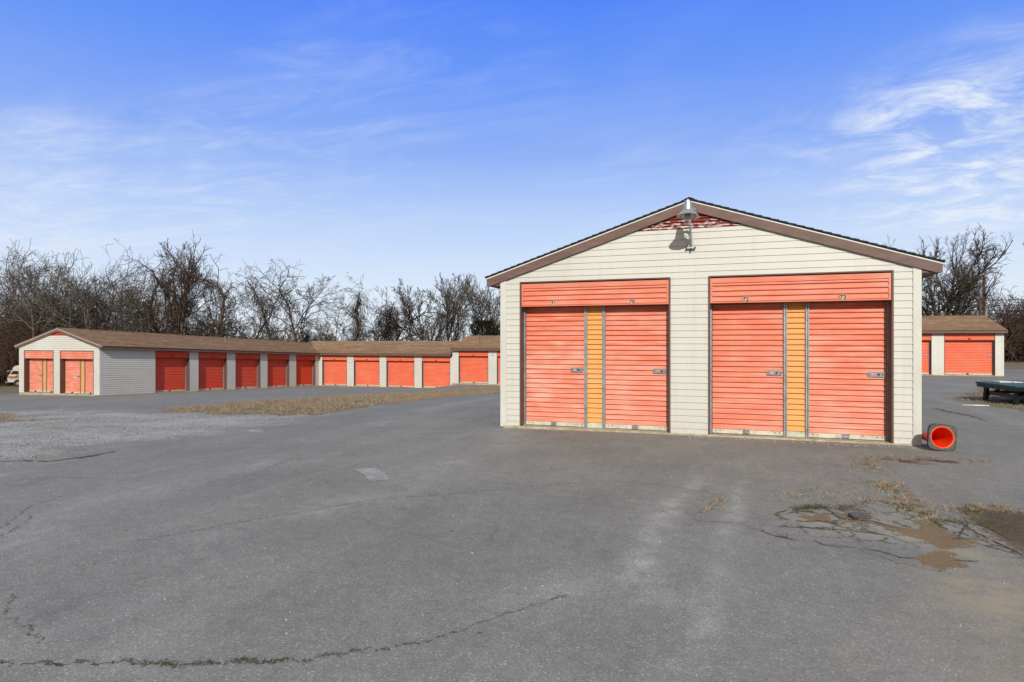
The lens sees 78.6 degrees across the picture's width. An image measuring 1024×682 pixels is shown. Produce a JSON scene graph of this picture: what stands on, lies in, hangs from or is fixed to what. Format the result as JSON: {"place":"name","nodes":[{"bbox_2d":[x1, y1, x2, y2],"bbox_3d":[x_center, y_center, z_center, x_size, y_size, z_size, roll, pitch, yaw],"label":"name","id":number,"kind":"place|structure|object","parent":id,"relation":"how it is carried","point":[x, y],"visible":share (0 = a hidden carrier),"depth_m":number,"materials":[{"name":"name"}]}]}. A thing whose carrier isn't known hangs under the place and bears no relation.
{"place":"outdoors","nodes":[
{"label":"outdoors","id":0,"kind":"place"},
{"bbox_2d":[5,365,18,386],"bbox_3d":[-45.488,3.321,59.824,4.690,2.070,1.780,0,0,0],"label":"camper van","id":1,"kind":"object","parent":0,"point":[14,372],"visible":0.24,"depth_m":58.96,"materials":[{"name":"beige paint"}]},
{"bbox_2d":[0,369,1023,681],"bbox_3d":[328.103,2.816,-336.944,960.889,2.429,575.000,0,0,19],"label":"asphalt lot","id":2,"kind":"structure","parent":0,"point":[398,561],"depth_m":4.80,"materials":[{"name":"grey asphalt"}]},
{"bbox_2d":[0,409,323,467],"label":"gravel patch","id":3,"kind":"object","parent":2,"relation":"on","point":[22,439],"visible":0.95,"depth_m":12.91,"materials":[{"name":"grey gravel"}]},
{"bbox_2d":[0,411,63,422],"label":"dry grass","id":4,"kind":"structure","parent":3,"relation":"on","point":[5,416],"depth_m":16.62,"materials":[{"name":"plant"}]},
{"bbox_2d":[0,414,303,463],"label":"gravel stones","id":5,"kind":"object","parent":3,"relation":"on","point":[34,456],"visible":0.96,"depth_m":12.75,"materials":[{"name":"grey gravel"}]},
{"bbox_2d":[14,328,458,395],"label":"storage building","id":6,"kind":"structure","parent":2,"relation":"on","point":[72,361],"depth_m":39.14,"materials":[{"name":"plastic"}]},
{"bbox_2d":[29,358,41,391],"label":"roller door","id":7,"kind":"structure","parent":6,"relation":"in","point":[35,366],"depth_m":33.77,"materials":[{"name":"orange paint"}]},
{"bbox_2d":[47,359,52,391],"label":"roller door","id":8,"kind":"structure","parent":6,"relation":"in","point":[49,361],"depth_m":33.41,"materials":[{"name":"orange paint"}]},
{"bbox_2d":[65,359,79,392],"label":"roller door","id":9,"kind":"structure","parent":6,"relation":"in","point":[72,370],"depth_m":32.87,"materials":[{"name":"orange paint"}]},
{"bbox_2d":[85,359,92,393],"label":"roller door","id":10,"kind":"structure","parent":6,"relation":"in","point":[89,362],"depth_m":32.48,"materials":[{"name":"orange paint"}]},
{"bbox_2d":[156,357,185,391],"bbox_3d":[-19.822,1.902,36.218,0.070,2.120,2.210,0,0,19],"label":"roller door","id":11,"kind":"structure","parent":6,"relation":"in","point":[170,372],"depth_m":36.26,"materials":[{"name":"orange paint"}]},
{"bbox_2d":[199,358,222,389],"bbox_3d":[-18.853,2.020,39.047,0.070,2.116,2.130,0,0,19],"label":"roller door","id":12,"kind":"structure","parent":6,"relation":"in","point":[210,369],"depth_m":39.08,"materials":[{"name":"orange paint"}]},
{"bbox_2d":[236,359,256,387],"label":"roller door","id":13,"kind":"structure","parent":6,"relation":"in","point":[246,369],"depth_m":42.01,"materials":[{"name":"orange paint"}]},
{"bbox_2d":[268,359,285,386],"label":"roller door","id":14,"kind":"structure","parent":6,"relation":"in","point":[276,368],"depth_m":44.82,"materials":[{"name":"orange paint"}]},
{"bbox_2d":[297,360,311,385],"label":"roller door","id":15,"kind":"structure","parent":6,"relation":"in","point":[304,367],"depth_m":47.79,"materials":[{"name":"orange paint"}]},
{"bbox_2d":[324,360,346,384],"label":"roller door","id":16,"kind":"structure","parent":6,"relation":"in","point":[335,370],"depth_m":48.89,"materials":[{"name":"metal"}]},
{"bbox_2d":[356,360,378,385],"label":"roller door","id":17,"kind":"structure","parent":6,"relation":"in","point":[367,372],"depth_m":47.98,"materials":[{"name":"metal"}]},
{"bbox_2d":[388,361,413,386],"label":"roller door","id":18,"kind":"structure","parent":6,"relation":"in","point":[401,373],"depth_m":47.03,"materials":[{"name":"metal"}]},
{"bbox_2d":[424,361,449,387],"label":"roller door","id":19,"kind":"structure","parent":6,"relation":"in","point":[436,373],"depth_m":46.08,"materials":[{"name":"metal"}]},
{"bbox_2d":[248,429,265,432],"bbox_3d":[-4.826,1.701,11.789,0.228,0.019,0.707,0,0,-31],"label":"pavement marking","id":20,"kind":"object","parent":2,"relation":"on","point":[256,431],"visible":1,"depth_m":11.74,"materials":[{"name":"white paint"}]},
{"bbox_2d":[158,387,499,414],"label":"dry grass","id":21,"kind":"structure","parent":2,"relation":"on","point":[437,394],"depth_m":20.75,"materials":[{"name":"plant"}]},
{"bbox_2d":[353,468,388,481],"bbox_3d":[-1.703,1.625,7.646,0.290,0.004,0.850,0,0,-29],"label":"pavement marking","id":22,"kind":"object","parent":2,"relation":"on","point":[372,474],"visible":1,"depth_m":7.61,"materials":[{"name":"white paint"}]},
{"bbox_2d":[450,336,499,384],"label":"storage building","id":23,"kind":"structure","parent":2,"relation":"on","point":[475,360],"depth_m":45.09,"materials":[{"name":"plastic"}]},
{"bbox_2d":[460,356,487,382],"bbox_3d":[-2.724,2.016,45.099,2.170,2.032,0.070,0,0,19],"label":"roller door","id":24,"kind":"structure","parent":23,"relation":"in","point":[474,369],"depth_m":45.11,"materials":[{"name":"metal"}]},
{"bbox_2d":[41,500,947,667],"bbox_3d":[0.803,1.629,4.598,7.096,0.016,1.048,0,0,-25],"label":"pavement moss","id":25,"kind":"object","parent":2,"relation":"on","point":[922,513],"visible":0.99,"depth_m":5.63,"materials":[{"name":"plant"}]},
{"bbox_2d":[1,426,1006,675],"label":"pebbles","id":26,"kind":"object","parent":2,"relation":"on","point":[541,512],"visible":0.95,"depth_m":4.78,"materials":[{"name":"grey stone"}]},
{"bbox_2d":[0,407,1023,667],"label":"pavement cracks","id":27,"kind":"object","parent":2,"relation":"on","point":[510,611],"visible":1,"depth_m":4.82,"materials":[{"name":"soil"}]},
{"bbox_2d":[136,502,1019,666],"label":"weeds","id":28,"kind":"object","parent":2,"relation":"on","point":[804,508],"visible":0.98,"depth_m":5.63,"materials":[{"name":"brown plant"}]},
{"bbox_2d":[485,197,945,445],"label":"storage building","id":29,"kind":"structure","parent":2,"relation":"on","point":[735,323],"depth_m":10.88,"materials":[{"name":"plastic"}]},
{"bbox_2d":[526,306,583,426],"bbox_3d":[0.819,0.431,11.933,1.150,2.362,0.070,0,0,19],"label":"roller door","id":30,"kind":"structure","parent":29,"relation":"in","point":[554,335],"depth_m":11.94,"materials":[{"name":"orange paint"}]},
{"bbox_2d":[605,305,667,430],"bbox_3d":[2.274,0.431,11.435,1.135,2.362,0.070,0,0,19],"label":"roller door","id":31,"kind":"structure","parent":29,"relation":"in","point":[636,374],"depth_m":11.44,"materials":[{"name":"orange paint"}]},
{"bbox_2d":[677,199,698,251],"bbox_3d":[2.983,-1.958,10.566,0.357,0.805,0.780,0,0,19],"label":"gable lamp","id":32,"kind":"object","parent":29,"relation":"attached to","point":[687,213],"visible":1,"depth_m":10.42,"materials":[{"name":"metal"}]},
{"bbox_2d":[712,303,783,435],"bbox_3d":[4.074,0.431,10.819,1.150,2.362,0.070,0,0,19],"label":"roller door","id":33,"kind":"structure","parent":29,"relation":"in","point":[747,343],"depth_m":10.82,"materials":[{"name":"orange paint"}]},
{"bbox_2d":[809,301,886,440],"bbox_3d":[5.531,0.431,10.320,1.140,2.362,0.070,0,0,19],"label":"roller door","id":34,"kind":"structure","parent":29,"relation":"in","point":[847,340],"depth_m":10.32,"materials":[{"name":"orange paint"}]},
{"bbox_2d":[690,435,914,448],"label":"pebbles","id":35,"kind":"object","parent":2,"relation":"on","point":[809,443],"visible":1,"depth_m":10.11,"materials":[{"name":"grey stone"}]},
{"bbox_2d":[690,452,1023,538],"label":"weeds","id":36,"kind":"object","parent":2,"relation":"on","point":[883,485],"visible":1,"depth_m":6.39,"materials":[{"name":"plant"}]},
{"bbox_2d":[848,512,870,518],"bbox_3d":[3.192,1.603,5.728,0.181,0.051,0.107,0,0,10],"label":"asphalt chunk","id":37,"kind":"object","parent":2,"relation":"on","point":[861,515],"visible":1,"depth_m":5.71,"materials":[{"name":"grey asphalt"}]},
{"bbox_2d":[922,424,956,450],"bbox_3d":[6.549,1.448,9.659,0.404,0.409,0.706,0,0,19],"label":"traffic cone","id":38,"kind":"object","parent":2,"relation":"on","point":[942,437],"visible":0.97,"depth_m":9.40,"materials":[{"name":"orange plastic"}]},
{"bbox_2d":[922,315,1007,376],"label":"storage building","id":39,"kind":"structure","parent":2,"relation":"on","point":[964,345],"depth_m":35.48,"materials":[{"name":"plastic"}]},
{"bbox_2d":[922,340,928,373],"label":"roller door","id":40,"kind":"structure","parent":39,"relation":"in","point":[925,343],"depth_m":36.02,"materials":[{"name":"metal"}]},
{"bbox_2d":[945,340,991,374],"bbox_3d":[25.777,0.886,35.341,2.300,2.032,0.070,0,0,19],"label":"roller door","id":41,"kind":"structure","parent":39,"relation":"in","point":[962,357],"depth_m":35.34,"materials":[{"name":"metal"}]},
{"bbox_2d":[947,387,1023,410],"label":"dry grass","id":42,"kind":"structure","parent":2,"relation":"on","point":[989,398],"depth_m":18.52,"materials":[{"name":"plant"}]},
{"bbox_2d":[0,359,1023,421],"bbox_3d":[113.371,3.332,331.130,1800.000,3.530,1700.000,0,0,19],"label":"dry grass ground","id":43,"kind":"structure","parent":0,"point":[13,389],"depth_m":18.86,"materials":[{"name":"brown plant"}]},
{"bbox_2d":[0,241,89,337],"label":"bare tree","id":44,"kind":"object","parent":43,"relation":"on","point":[17,282],"visible":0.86,"depth_m":61.89,"materials":[{"name":"grey plant"}]},
{"bbox_2d":[5,250,100,332],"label":"bare tree","id":45,"kind":"object","parent":43,"relation":"on","point":[52,301],"visible":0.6,"depth_m":62.89,"materials":[{"name":"grey plant"}]},
{"bbox_2d":[17,249,135,331],"bbox_3d":[-40.993,-2.273,59.541,8.937,13.432,7.825,0,0,19],"label":"bare tree","id":46,"kind":"object","parent":43,"relation":"on","point":[77,298],"visible":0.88,"depth_m":59.69,"materials":[{"name":"grey plant"}]},
{"bbox_2d":[29,266,158,331],"bbox_3d":[-40.853,-1.786,62.635,10.586,12.434,10.492,0,0,-7],"label":"bare tree","id":47,"kind":"object","parent":43,"relation":"on","point":[100,309],"visible":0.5,"depth_m":61.66,"materials":[{"name":"grey plant"}]},
{"bbox_2d":[90,262,206,334],"bbox_3d":[-35.139,-1.594,60.147,8.006,11.967,8.737,0,0,19],"label":"bare tree","id":48,"kind":"object","parent":43,"relation":"on","point":[136,315],"visible":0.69,"depth_m":59.36,"materials":[{"name":"grey plant"}]},
{"bbox_2d":[109,239,199,333],"bbox_3d":[-35.344,-1.944,62.134,8.059,16.223,7.202,0,0,19],"label":"bare tree","id":49,"kind":"object","parent":43,"relation":"on","point":[157,312],"visible":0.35,"depth_m":62.14,"materials":[{"name":"grey plant"}]},
{"bbox_2d":[140,230,220,334],"bbox_3d":[-32.308,-3.212,60.286,6.582,15.091,9.384,0,0,-7],"label":"bare tree","id":50,"kind":"object","parent":43,"relation":"on","point":[168,291],"visible":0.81,"depth_m":60.19,"materials":[{"name":"brown plant"}]},
{"bbox_2d":[150,274,238,335],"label":"bare tree","id":51,"kind":"object","parent":43,"relation":"on","point":[193,312],"visible":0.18,"depth_m":68.34,"materials":[{"name":"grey plant"}]},
{"bbox_2d":[151,253,239,337],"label":"bare tree","id":52,"kind":"object","parent":43,"relation":"on","point":[222,306],"visible":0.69,"depth_m":59.26,"materials":[{"name":"grey plant"}]},
{"bbox_2d":[181,274,252,338],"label":"bare tree","id":53,"kind":"object","parent":43,"relation":"on","point":[200,319],"visible":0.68,"depth_m":62.45,"materials":[{"name":"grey plant"}]},
{"bbox_2d":[0,295,449,385],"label":"undergrowth","id":54,"kind":"object","parent":43,"relation":"on","point":[7,352],"visible":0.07,"depth_m":61.68,"materials":[{"name":"brown plant"}]},
{"bbox_2d":[0,238,498,381],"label":"distant wood","id":55,"kind":"object","parent":43,"relation":"on","point":[7,304],"visible":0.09,"depth_m":74.23,"materials":[{"name":"brown plant"}]},
{"bbox_2d":[226,268,284,339],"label":"bare tree","id":56,"kind":"object","parent":43,"relation":"on","point":[254,300],"visible":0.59,"depth_m":61.08,"materials":[{"name":"grey plant"}]},
{"bbox_2d":[207,277,304,340],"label":"bare tree","id":57,"kind":"object","parent":43,"relation":"on","point":[277,314],"visible":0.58,"depth_m":61.72,"materials":[{"name":"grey plant"}]},
{"bbox_2d":[226,259,345,341],"bbox_3d":[-20.064,-1.719,56.766,11.187,11.900,8.934,0,0,-23],"label":"bare tree","id":58,"kind":"object","parent":43,"relation":"on","point":[287,304],"visible":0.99,"depth_m":57.56,"materials":[{"name":"brown plant"}]},
{"bbox_2d":[278,301,329,341],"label":"bare tree","id":59,"kind":"object","parent":43,"relation":"on","point":[307,337],"visible":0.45,"depth_m":57.47,"materials":[{"name":"grey plant"}]},
{"bbox_2d":[313,301,352,340],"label":"bare tree","id":60,"kind":"object","parent":43,"relation":"on","point":[329,319],"visible":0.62,"depth_m":62.52,"materials":[{"name":"grey plant"}]},
{"bbox_2d":[334,273,375,340],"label":"bare tree","id":61,"kind":"object","parent":43,"relation":"on","point":[358,326],"visible":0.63,"depth_m":59.26,"materials":[{"name":"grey plant"}]},
{"bbox_2d":[342,297,402,340],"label":"bare tree","id":62,"kind":"object","parent":43,"relation":"on","point":[373,333],"visible":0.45,"depth_m":62.07,"materials":[{"name":"grey plant"}]},
{"bbox_2d":[366,281,458,340],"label":"bare tree","id":63,"kind":"object","parent":43,"relation":"on","point":[391,334],"visible":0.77,"depth_m":61.14,"materials":[{"name":"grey plant"}]},
{"bbox_2d":[365,275,473,340],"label":"bare tree","id":64,"kind":"object","parent":43,"relation":"on","point":[419,310],"visible":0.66,"depth_m":62.10,"materials":[{"name":"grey plant"}]},
{"bbox_2d":[372,273,499,340],"bbox_3d":[-6.651,-1.506,62.863,13.997,11.385,10.954,0,0,19],"label":"bare tree","id":65,"kind":"object","parent":43,"relation":"on","point":[457,313],"visible":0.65,"depth_m":62.54,"materials":[{"name":"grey plant"}]},
{"bbox_2d":[449,279,499,339],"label":"bare tree","id":66,"kind":"object","parent":43,"relation":"on","point":[468,316],"visible":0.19,"depth_m":59.81,"materials":[{"name":"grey plant"}]},
{"bbox_2d":[451,273,499,335],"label":"bare tree","id":67,"kind":"object","parent":43,"relation":"on","point":[469,302],"visible":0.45,"depth_m":61.02,"materials":[{"name":"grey plant"}]},
{"bbox_2d":[469,320,498,335],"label":"cedar tree","id":68,"kind":"object","parent":43,"relation":"on","point":[485,324],"visible":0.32,"depth_m":55.92,"materials":[{"name":"green plant"}]},
{"bbox_2d":[922,296,940,315],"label":"bare tree","id":69,"kind":"object","parent":43,"relation":"on","point":[928,309],"visible":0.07,"depth_m":64.36,"materials":[{"name":"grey plant"}]},
{"bbox_2d":[882,223,1012,317],"bbox_3d":[37.941,-3.773,55.339,10.623,13.229,9.992,0,0,-10],"label":"bare tree","id":70,"kind":"object","parent":43,"relation":"on","point":[958,298],"visible":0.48,"depth_m":53.64,"materials":[{"name":"brown plant"}]},
{"bbox_2d":[922,286,1023,362],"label":"distant wood","id":71,"kind":"object","parent":43,"relation":"on","point":[1012,322],"visible":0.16,"depth_m":80.53,"materials":[{"name":"brown plant"}]},
{"bbox_2d":[982,276,985,314],"bbox_3d":[46.800,-1.831,61.982,0.340,9.238,0.340,0,0,19],"label":"utility pole","id":72,"kind":"object","parent":43,"relation":"on","point":[984,298],"visible":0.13,"depth_m":61.88,"materials":[{"name":"brown wood"}]},
{"bbox_2d":[990,310,1023,310],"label":"overhead wire","id":73,"kind":"object","parent":72,"relation":"attached to","point":[1007,310],"visible":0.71,"depth_m":60.98,"materials":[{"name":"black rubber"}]},
{"bbox_2d":[965,387,1022,408],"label":"green grass","id":74,"kind":"structure","parent":43,"relation":"on","point":[995,401],"depth_m":18.40,"materials":[{"name":"plant"}]},
{"bbox_2d":[976,380,1023,404],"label":"picnic table","id":75,"kind":"object","parent":43,"relation":"on","point":[1004,389],"visible":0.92,"depth_m":17.68,"materials":[{"name":"green paint"}]},
{"bbox_2d":[991,381,1022,382],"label":"board","id":76,"kind":"object","parent":75,"relation":"on","point":[1008,381],"visible":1,"depth_m":18.22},
{"bbox_2d":[0,0,1023,341],"label":"sky","id":77,"kind":"structure","parent":0,"point":[384,142],"materials":[{"name":"blue"}]},
{"bbox_2d":[978,296,982,314],"bbox_3d":[38.973,-0.512,51.978,0.384,6.383,0.180,0,0,19],"label":"riser pipe","id":78,"kind":"object","parent":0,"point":[980,305],"visible":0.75,"depth_m":51.95,"materials":[{"name":"metal"}]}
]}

